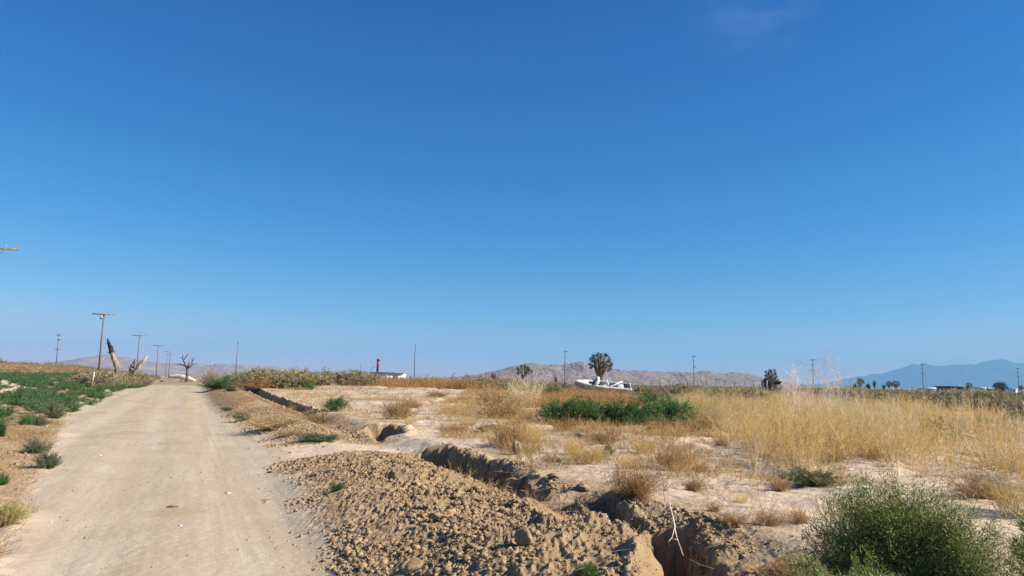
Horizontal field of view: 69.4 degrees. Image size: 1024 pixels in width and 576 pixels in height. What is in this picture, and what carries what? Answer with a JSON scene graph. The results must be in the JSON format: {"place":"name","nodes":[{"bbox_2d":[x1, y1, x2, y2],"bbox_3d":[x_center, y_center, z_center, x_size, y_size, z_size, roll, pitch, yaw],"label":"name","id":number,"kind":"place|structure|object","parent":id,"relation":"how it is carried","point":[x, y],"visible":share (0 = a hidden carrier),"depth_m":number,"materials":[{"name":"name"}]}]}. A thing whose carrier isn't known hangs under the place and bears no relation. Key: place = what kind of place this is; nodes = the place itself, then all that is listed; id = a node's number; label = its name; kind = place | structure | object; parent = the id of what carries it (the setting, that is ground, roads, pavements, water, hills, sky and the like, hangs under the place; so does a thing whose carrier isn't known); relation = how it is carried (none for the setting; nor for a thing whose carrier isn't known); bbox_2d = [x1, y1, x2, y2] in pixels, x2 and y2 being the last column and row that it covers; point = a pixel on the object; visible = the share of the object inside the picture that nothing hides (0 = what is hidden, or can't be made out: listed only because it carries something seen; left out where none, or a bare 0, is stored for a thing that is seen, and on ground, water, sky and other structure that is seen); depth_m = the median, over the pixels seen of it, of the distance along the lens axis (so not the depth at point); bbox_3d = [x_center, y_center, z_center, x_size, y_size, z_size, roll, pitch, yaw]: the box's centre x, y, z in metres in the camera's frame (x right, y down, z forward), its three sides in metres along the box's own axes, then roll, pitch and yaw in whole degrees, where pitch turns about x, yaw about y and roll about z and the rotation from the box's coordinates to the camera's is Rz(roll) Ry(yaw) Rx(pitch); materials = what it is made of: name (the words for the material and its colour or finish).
{"place":"outdoors","nodes":[
{"label":"outdoors","id":0,"kind":"place"},
{"bbox_2d":[0,360,158,384],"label":"tan grass on rise","id":1,"kind":"structure","parent":0,"point":[47,367],"depth_m":128.51,"materials":[{"name":"plant"}]},
{"bbox_2d":[38,355,303,375],"bbox_3d":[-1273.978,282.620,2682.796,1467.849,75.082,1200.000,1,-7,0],"label":"pale ridge","id":2,"kind":"structure","parent":0,"point":[149,367],"depth_m":2528.11,"materials":[{"name":"stone"}]},
{"bbox_2d":[0,363,1023,575],"bbox_3d":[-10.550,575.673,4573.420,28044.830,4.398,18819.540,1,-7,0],"label":"ground","id":3,"kind":"structure","parent":0,"point":[150,533],"depth_m":10.23,"materials":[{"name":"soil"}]},
{"bbox_2d":[0,413,7,436],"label":"green bush","id":4,"kind":"object","parent":3,"relation":"on","point":[3,428],"visible":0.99,"depth_m":18.42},
{"bbox_2d":[0,500,34,526],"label":"green bush","id":5,"kind":"object","parent":3,"relation":"on","point":[7,513],"visible":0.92,"depth_m":8.22,"materials":[{"name":"plant"}]},
{"bbox_2d":[15,412,34,424],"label":"green bush","id":6,"kind":"object","parent":3,"relation":"on","point":[24,420],"visible":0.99,"depth_m":22.60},
{"bbox_2d":[18,436,55,453],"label":"green bush","id":7,"kind":"object","parent":3,"relation":"on","point":[33,446],"visible":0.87,"depth_m":15.48,"materials":[{"name":"plant"}]},
{"bbox_2d":[29,412,51,425],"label":"green bush","id":8,"kind":"object","parent":3,"relation":"on","point":[39,420],"visible":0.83,"depth_m":23.14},
{"bbox_2d":[30,449,65,468],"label":"green bush","id":9,"kind":"object","parent":3,"relation":"on","point":[51,461],"visible":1,"depth_m":13.18,"materials":[{"name":"plant"}]},
{"bbox_2d":[33,399,69,417],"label":"green bush","id":10,"kind":"object","parent":3,"relation":"on","point":[56,410],"visible":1,"depth_m":27.17,"materials":[{"name":"plant"}]},
{"bbox_2d":[0,389,107,575],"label":"verge dry weeds","id":11,"kind":"object","parent":3,"relation":"on","point":[27,433],"visible":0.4,"depth_m":18.56,"materials":[{"name":"plant"}]},
{"bbox_2d":[0,369,145,420],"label":"green weed carpet","id":12,"kind":"object","parent":3,"relation":"on","point":[47,393],"visible":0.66,"depth_m":46.13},
{"bbox_2d":[62,372,117,386],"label":"scrub bush","id":13,"kind":"object","parent":3,"relation":"on","point":[88,381],"visible":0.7,"depth_m":64.41,"materials":[{"name":"plant"}]},
{"bbox_2d":[92,312,114,370],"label":"utility pole","id":14,"kind":"object","parent":3,"relation":"on","point":[101,341],"visible":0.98,"depth_m":113.67,"materials":[{"name":"brown wood"}]},
{"bbox_2d":[107,339,120,373],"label":"charred trunk","id":15,"kind":"object","parent":3,"relation":"on","point":[116,365],"visible":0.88,"depth_m":99.25,"materials":[{"name":"brown wood"}]},
{"bbox_2d":[128,356,147,375],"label":"split stump","id":16,"kind":"object","parent":3,"relation":"on","point":[138,366],"visible":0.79,"depth_m":100.22,"materials":[{"name":"brown wood"}]},
{"bbox_2d":[179,353,194,381],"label":"dead tree","id":17,"kind":"object","parent":3,"relation":"on","point":[187,373],"visible":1,"depth_m":116.99,"materials":[{"name":"wood"}]},
{"bbox_2d":[196,360,224,384],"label":"bare bush","id":18,"kind":"object","parent":3,"relation":"on","point":[209,377],"visible":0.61,"depth_m":81.16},
{"bbox_2d":[197,375,240,388],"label":"green bush","id":19,"kind":"object","parent":3,"relation":"on","point":[216,383],"visible":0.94,"depth_m":58.29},
{"bbox_2d":[3,423,475,573],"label":"road pebbles","id":20,"kind":"object","parent":3,"relation":"on","point":[148,481],"visible":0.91,"depth_m":12.84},
{"bbox_2d":[234,374,275,388],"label":"dry weed","id":21,"kind":"object","parent":3,"relation":"on","point":[256,386],"visible":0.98,"depth_m":60.59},
{"bbox_2d":[236,372,275,387],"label":"scrub bush","id":22,"kind":"object","parent":3,"relation":"on","point":[247,377],"visible":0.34,"depth_m":61.62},
{"bbox_2d":[204,383,310,429],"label":"dead weeds on berm","id":23,"kind":"object","parent":3,"relation":"on","point":[253,398],"visible":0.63,"depth_m":37.03,"materials":[{"name":"plant"}]},
{"bbox_2d":[245,368,281,384],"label":"scrub bush","id":24,"kind":"object","parent":3,"relation":"on","point":[269,375],"visible":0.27,"depth_m":61.53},
{"bbox_2d":[237,406,318,429],"bbox_3d":[-6.976,3.925,22.318,2.675,0.735,2.680,6,-9,-35],"label":"dry weed","id":25,"kind":"object","parent":3,"relation":"on","point":[276,422],"visible":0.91,"depth_m":21.98,"materials":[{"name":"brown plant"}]},
{"bbox_2d":[268,370,298,388],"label":"scrub bush","id":26,"kind":"object","parent":3,"relation":"on","point":[285,382],"visible":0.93,"depth_m":62.05,"materials":[{"name":"plant"}]},
{"bbox_2d":[261,425,306,435],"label":"dry weed","id":27,"kind":"object","parent":3,"relation":"on","point":[291,432],"visible":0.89,"depth_m":19.76,"materials":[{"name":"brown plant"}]},
{"bbox_2d":[290,374,315,388],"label":"scrub bush","id":28,"kind":"object","parent":3,"relation":"on","point":[295,384],"visible":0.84,"depth_m":62.59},
{"bbox_2d":[295,431,343,441],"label":"green bush","id":29,"kind":"object","parent":3,"relation":"on","point":[317,436],"visible":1,"depth_m":18.73,"materials":[{"name":"plant"}]},
{"bbox_2d":[294,402,346,423],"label":"dry weed","id":30,"kind":"object","parent":3,"relation":"on","point":[322,418],"visible":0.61,"depth_m":27.95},
{"bbox_2d":[313,372,335,385],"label":"scrub bush","id":31,"kind":"object","parent":3,"relation":"on","point":[322,379],"visible":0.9,"depth_m":69.34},
{"bbox_2d":[323,395,351,411],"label":"green bush","id":32,"kind":"object","parent":3,"relation":"on","point":[333,404],"visible":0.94,"depth_m":32.34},
{"bbox_2d":[328,369,367,385],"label":"scrub bush","id":33,"kind":"object","parent":3,"relation":"on","point":[344,378],"visible":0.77,"depth_m":70.06,"materials":[{"name":"plant"}]},
{"bbox_2d":[369,372,405,378],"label":"mobile home","id":34,"kind":"object","parent":3,"relation":"on","point":[395,374],"visible":0.32,"depth_m":218.43,"materials":[{"name":"white"}]},
{"bbox_2d":[373,391,420,419],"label":"dry weed","id":35,"kind":"object","parent":3,"relation":"on","point":[394,410],"visible":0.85,"depth_m":28.23,"materials":[{"name":"plant"}]},
{"bbox_2d":[402,557,422,573],"bbox_3d":[-0.805,2.251,5.989,0.163,0.128,0.093,3,-7,-17],"label":"dirt clod","id":36,"kind":"object","parent":3,"relation":"on","point":[412,564],"visible":1,"depth_m":5.96,"materials":[{"name":"soil"}]},
{"bbox_2d":[0,407,834,575],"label":"loose soil crumbs","id":37,"kind":"object","parent":3,"relation":"on","point":[357,542],"visible":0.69,"depth_m":7.88,"materials":[{"name":"soil"}]},
{"bbox_2d":[427,512,447,520],"bbox_3d":[-0.754,2.350,7.598,0.222,0.095,0.153,-2,-8,21],"label":"dirt clod","id":38,"kind":"object","parent":3,"relation":"on","point":[437,516],"visible":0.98,"depth_m":7.57,"materials":[{"name":"soil"}]},
{"bbox_2d":[432,422,473,433],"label":"dry tuft","id":39,"kind":"object","parent":3,"relation":"on","point":[453,425],"visible":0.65,"depth_m":20.78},
{"bbox_2d":[447,373,498,388],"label":"scrub bush","id":40,"kind":"object","parent":3,"relation":"on","point":[479,379],"visible":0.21,"depth_m":70.12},
{"bbox_2d":[470,381,510,405],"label":"dry weed","id":41,"kind":"object","parent":3,"relation":"on","point":[484,398],"visible":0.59,"depth_m":40.79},
{"bbox_2d":[470,378,542,419],"bbox_3d":[-0.079,4.139,27.584,3.061,1.786,2.749,1,-7,3],"label":"dry weed","id":42,"kind":"object","parent":3,"relation":"on","point":[507,408],"visible":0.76,"depth_m":27.06,"materials":[{"name":"plant"}]},
{"bbox_2d":[0,358,1023,403],"bbox_3d":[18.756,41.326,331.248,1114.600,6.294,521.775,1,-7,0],"label":"scrub","id":43,"kind":"object","parent":3,"relation":"on","point":[893,391],"visible":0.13,"depth_m":96.58,"materials":[{"name":"plant"}]},
{"bbox_2d":[312,371,714,426],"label":"rusty dried weeds","id":44,"kind":"object","parent":3,"relation":"on","point":[435,383],"visible":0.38,"depth_m":66.88,"materials":[{"name":"plant"}]},
{"bbox_2d":[489,409,537,445],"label":"dry tuft","id":45,"kind":"object","parent":3,"relation":"on","point":[503,432],"visible":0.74,"depth_m":16.68,"materials":[{"name":"plant"}]},
{"bbox_2d":[513,525,534,546],"bbox_3d":[0.097,2.015,5.952,0.178,0.177,0.187,1,-7,0],"label":"dirt clod","id":46,"kind":"object","parent":3,"relation":"on","point":[522,536],"visible":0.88,"depth_m":5.94,"materials":[{"name":"soil"}]},
{"bbox_2d":[516,364,532,384],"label":"joshua tree","id":47,"kind":"object","parent":3,"relation":"on","point":[525,372],"visible":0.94,"depth_m":89.27,"materials":[{"name":"green plant"}]},
{"bbox_2d":[505,369,547,407],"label":"dry tuft","id":48,"kind":"object","parent":3,"relation":"on","point":[535,388],"visible":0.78,"depth_m":39.88,"materials":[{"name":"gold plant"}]},
{"bbox_2d":[515,417,550,449],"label":"dry tuft","id":49,"kind":"object","parent":3,"relation":"on","point":[537,439],"visible":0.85,"depth_m":16.32,"materials":[{"name":"plant"}]},
{"bbox_2d":[266,384,842,480],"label":"brown sand weeds","id":50,"kind":"object","parent":3,"relation":"on","point":[581,458],"visible":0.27,"depth_m":17.86,"materials":[{"name":"plant"}]},
{"bbox_2d":[270,383,854,488],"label":"dry grass","id":51,"kind":"structure","parent":3,"relation":"on","point":[544,427],"depth_m":19.96,"materials":[{"name":"beige plant"}]},
{"bbox_2d":[547,415,582,431],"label":"dry tuft","id":52,"kind":"object","parent":3,"relation":"on","point":[563,426],"visible":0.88,"depth_m":22.68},
{"bbox_2d":[533,394,599,423],"bbox_3d":[1.875,4.280,26.071,2.576,1.139,2.906,2,-7,-11],"label":"green bush","id":53,"kind":"object","parent":3,"relation":"on","point":[557,411],"visible":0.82,"depth_m":25.43,"materials":[{"name":"plant"}]},
{"bbox_2d":[558,433,591,454],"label":"dry tuft","id":54,"kind":"object","parent":3,"relation":"on","point":[570,443],"visible":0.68,"depth_m":14.88,"materials":[{"name":"plant"}]},
{"bbox_2d":[561,437,610,464],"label":"dry tuft","id":55,"kind":"object","parent":3,"relation":"on","point":[595,455],"visible":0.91,"depth_m":13.17,"materials":[{"name":"plant"}]},
{"bbox_2d":[574,560,603,575],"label":"green bush","id":56,"kind":"object","parent":3,"relation":"on","point":[592,569],"visible":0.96,"depth_m":5.21,"materials":[{"name":"plant"}]},
{"bbox_2d":[569,393,621,424],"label":"green bush","id":57,"kind":"object","parent":3,"relation":"on","point":[590,414],"visible":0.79,"depth_m":25.42,"materials":[{"name":"plant"}]},
{"bbox_2d":[574,422,624,444],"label":"dry weed","id":58,"kind":"object","parent":3,"relation":"on","point":[603,437],"visible":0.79,"depth_m":17.02,"materials":[{"name":"plant"}]},
{"bbox_2d":[588,352,613,379],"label":"joshua tree","id":59,"kind":"object","parent":3,"relation":"on","point":[600,366],"visible":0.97,"depth_m":95.13,"materials":[{"name":"green plant"}]},
{"bbox_2d":[575,376,631,393],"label":"wrecked boat","id":60,"kind":"object","parent":3,"relation":"on","point":[596,383],"visible":0.96,"depth_m":72.75,"materials":[{"name":"plastic"}]},
{"bbox_2d":[593,391,656,426],"bbox_3d":[3.999,4.230,25.876,2.624,1.338,1.790,-6,-10,43],"label":"green bush","id":61,"kind":"object","parent":3,"relation":"on","point":[627,414],"visible":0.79,"depth_m":25.54,"materials":[{"name":"plant"}]},
{"bbox_2d":[600,451,677,498],"bbox_3d":[1.656,2.485,9.792,0.978,0.696,1.117,-4,-9,37],"label":"dry weed","id":62,"kind":"object","parent":3,"relation":"on","point":[636,486],"visible":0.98,"depth_m":9.73,"materials":[{"name":"plant"}]},
{"bbox_2d":[264,383,1023,575],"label":"short dry grass","id":63,"kind":"structure","parent":3,"relation":"on","point":[561,463],"depth_m":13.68,"materials":[{"name":"brown plant"}]},
{"bbox_2d":[626,435,663,453],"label":"dry tuft","id":64,"kind":"object","parent":3,"relation":"on","point":[639,445],"visible":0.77,"depth_m":15.22,"materials":[{"name":"plant"}]},
{"bbox_2d":[629,395,676,425],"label":"green bush","id":65,"kind":"object","parent":3,"relation":"on","point":[659,412],"visible":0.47,"depth_m":26.10,"materials":[{"name":"plant"}]},
{"bbox_2d":[553,377,763,392],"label":"wire fence","id":66,"kind":"object","parent":3,"relation":"on","point":[669,383],"visible":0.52,"depth_m":103.57,"materials":[{"name":"brown metal"}]},
{"bbox_2d":[650,386,684,396],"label":"scrub bush","id":67,"kind":"object","parent":3,"relation":"on","point":[673,390],"visible":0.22,"depth_m":60.86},
{"bbox_2d":[623,409,716,434],"bbox_3d":[4.931,4.219,23.271,2.725,0.976,2.213,7,-9,-38],"label":"dry weed","id":68,"kind":"object","parent":3,"relation":"on","point":[654,424],"visible":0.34,"depth_m":23.24,"materials":[{"name":"plant"}]},
{"bbox_2d":[648,437,701,471],"bbox_3d":[2.828,2.868,12.898,0.954,0.645,1.056,1,-7,4],"label":"dry tuft","id":69,"kind":"object","parent":3,"relation":"on","point":[673,457],"visible":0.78,"depth_m":12.80,"materials":[{"name":"plant"}]},
{"bbox_2d":[649,393,701,424],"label":"green bush","id":70,"kind":"object","parent":3,"relation":"on","point":[674,405],"visible":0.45,"depth_m":26.34,"materials":[{"name":"plant"}]},
{"bbox_2d":[666,381,704,394],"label":"scrub bush","id":71,"kind":"object","parent":3,"relation":"on","point":[687,389],"visible":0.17,"depth_m":63.88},
{"bbox_2d":[678,469,716,491],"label":"dry weed","id":72,"kind":"object","parent":3,"relation":"on","point":[691,486],"visible":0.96,"depth_m":10.43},
{"bbox_2d":[670,407,727,430],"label":"dry weed","id":73,"kind":"object","parent":3,"relation":"on","point":[706,421],"visible":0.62,"depth_m":23.95,"materials":[{"name":"plant"}]},
{"bbox_2d":[655,387,774,423],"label":"straw green weeds","id":74,"kind":"object","parent":3,"relation":"on","point":[673,397],"visible":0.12,"depth_m":35.55,"materials":[{"name":"plant"}]},
{"bbox_2d":[717,509,750,525],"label":"dry weed","id":75,"kind":"object","parent":3,"relation":"on","point":[729,520],"visible":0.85,"depth_m":7.93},
{"bbox_2d":[733,386,776,400],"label":"scrub bush","id":76,"kind":"object","parent":3,"relation":"on","point":[760,393],"visible":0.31,"depth_m":51.16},
{"bbox_2d":[748,420,769,474],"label":"dry stalks","id":77,"kind":"object","parent":3,"relation":"on","point":[758,453],"visible":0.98,"depth_m":13.22,"materials":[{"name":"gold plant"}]},
{"bbox_2d":[764,369,778,391],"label":"joshua tree","id":78,"kind":"object","parent":3,"relation":"on","point":[770,375],"visible":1,"depth_m":109.01,"materials":[{"name":"green plant"}]},
{"bbox_2d":[760,380,783,390],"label":"shed","id":79,"kind":"structure","parent":3,"relation":"on","point":[777,385],"depth_m":112.10,"materials":[{"name":"paint"}]},
{"bbox_2d":[743,497,801,526],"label":"dry weed","id":80,"kind":"object","parent":3,"relation":"on","point":[768,517],"visible":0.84,"depth_m":7.92,"materials":[{"name":"plant"}]},
{"bbox_2d":[765,475,793,491],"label":"dry weed","id":81,"kind":"object","parent":3,"relation":"on","point":[779,485],"visible":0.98,"depth_m":10.67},
{"bbox_2d":[737,544,833,575],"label":"dry weed","id":82,"kind":"object","parent":3,"relation":"on","point":[777,568],"visible":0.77,"depth_m":6.51,"materials":[{"name":"plant"}]},
{"bbox_2d":[774,497,811,524],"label":"dry weed","id":83,"kind":"object","parent":3,"relation":"on","point":[799,515],"visible":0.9,"depth_m":8.01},
{"bbox_2d":[786,353,807,414],"bbox_3d":[10.638,3.801,27.569,0.814,2.850,1.379,-2,-8,24],"label":"tall plume","id":84,"kind":"object","parent":3,"relation":"on","point":[792,391],"visible":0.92,"depth_m":27.65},
{"bbox_2d":[773,465,849,486],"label":"green bush","id":85,"kind":"object","parent":3,"relation":"on","point":[801,478],"visible":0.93,"depth_m":11.12,"materials":[{"name":"plant"}]},
{"bbox_2d":[797,340,841,411],"bbox_3d":[12.258,3.704,29.291,1.546,3.419,1.100,2,-7,-9],"label":"tall plume","id":86,"kind":"object","parent":3,"relation":"on","point":[823,363],"visible":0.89,"depth_m":29.41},
{"bbox_2d":[764,545,905,575],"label":"green thistle bush","id":87,"kind":"object","parent":3,"relation":"on","point":[820,571],"visible":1,"depth_m":5.00,"materials":[{"name":"plant"}]},
{"bbox_2d":[811,440,860,461],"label":"dry weed","id":88,"kind":"object","parent":3,"relation":"on","point":[832,455],"visible":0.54,"depth_m":14.38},
{"bbox_2d":[832,359,849,413],"bbox_3d":[13.215,4.169,29.800,0.882,2.879,0.981,-1,-7,16],"label":"tall plume","id":89,"kind":"object","parent":3,"relation":"on","point":[847,388],"visible":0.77,"depth_m":29.77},
{"bbox_2d":[677,381,1023,483],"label":"tall golden grass","id":90,"kind":"structure","parent":3,"relation":"on","point":[783,425],"depth_m":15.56,"materials":[{"name":"plant"}]},
{"bbox_2d":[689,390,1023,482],"bbox_3d":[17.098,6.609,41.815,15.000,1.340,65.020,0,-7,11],"label":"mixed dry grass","id":91,"kind":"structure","parent":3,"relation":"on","point":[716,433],"depth_m":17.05,"materials":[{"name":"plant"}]},
{"bbox_2d":[838,387,877,406],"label":"scrub bush","id":92,"kind":"object","parent":3,"relation":"on","point":[851,393],"visible":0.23,"depth_m":46.38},
{"bbox_2d":[796,464,1023,575],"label":"green thistle bush","id":93,"kind":"object","parent":3,"relation":"on","point":[907,540],"visible":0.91,"depth_m":5.40,"materials":[{"name":"plant"}]},
{"bbox_2d":[912,388,959,403],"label":"scrub bush","id":94,"kind":"object","parent":3,"relation":"on","point":[930,395],"visible":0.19,"depth_m":54.50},
{"bbox_2d":[931,396,964,411],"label":"scrub bush","id":95,"kind":"object","parent":3,"relation":"on","point":[951,401],"visible":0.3,"depth_m":51.44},
{"bbox_2d":[933,386,971,404],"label":"scrub bush","id":96,"kind":"object","parent":3,"relation":"on","point":[959,397],"visible":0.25,"depth_m":53.08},
{"bbox_2d":[923,458,1017,499],"bbox_3d":[6.745,2.790,10.794,1.511,0.590,0.922,3,-7,-12],"label":"dry weed","id":97,"kind":"object","parent":3,"relation":"on","point":[971,491],"visible":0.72,"depth_m":10.65,"materials":[{"name":"plant"}]},
{"bbox_2d":[959,397,1005,411],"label":"scrub bush","id":98,"kind":"object","parent":3,"relation":"on","point":[981,398],"visible":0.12,"depth_m":47.71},
{"bbox_2d":[966,400,1008,414],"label":"dark scrub","id":99,"kind":"object","parent":3,"relation":"on","point":[986,404],"visible":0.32,"depth_m":41.51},
{"bbox_2d":[966,388,1011,403],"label":"scrub bush","id":100,"kind":"object","parent":3,"relation":"on","point":[979,393],"visible":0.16,"depth_m":53.16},
{"bbox_2d":[979,467,1023,515],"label":"dry tuft","id":101,"kind":"object","parent":3,"relation":"on","point":[999,498],"visible":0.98,"depth_m":9.38,"materials":[{"name":"plant"}]},
{"bbox_2d":[992,380,1010,391],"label":"round tree","id":102,"kind":"object","parent":3,"relation":"on","point":[999,385],"visible":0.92,"depth_m":237.37,"materials":[{"name":"green plant"}]},
{"bbox_2d":[1000,403,1023,427],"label":"dark scrub","id":103,"kind":"object","parent":3,"relation":"on","point":[1020,412],"visible":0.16,"depth_m":29.49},
{"bbox_2d":[1002,393,1023,408],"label":"scrub bush","id":104,"kind":"object","parent":3,"relation":"on","point":[1010,401],"visible":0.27,"depth_m":47.38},
{"bbox_2d":[1004,506,1023,575],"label":"green thistle bush","id":105,"kind":"object","parent":3,"relation":"on","point":[1020,522],"visible":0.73,"depth_m":5.49,"materials":[{"name":"plant"}]},
{"bbox_2d":[0,0,1023,384],"label":"sky","id":106,"kind":"structure","parent":0,"point":[738,186],"materials":[{"name":"blue"}]},
{"bbox_2d":[415,361,836,387],"bbox_3d":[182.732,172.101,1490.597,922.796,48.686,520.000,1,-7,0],"label":"rocky hills","id":107,"kind":"structure","parent":0,"point":[580,370],"depth_m":1392.06,"materials":[{"name":"stone"}]},
{"bbox_2d":[814,359,1023,390],"bbox_3d":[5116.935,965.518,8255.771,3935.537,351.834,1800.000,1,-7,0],"label":"blue range","id":108,"kind":"structure","parent":0,"point":[986,374],"depth_m":7985.99,"materials":[{"name":"stone"}]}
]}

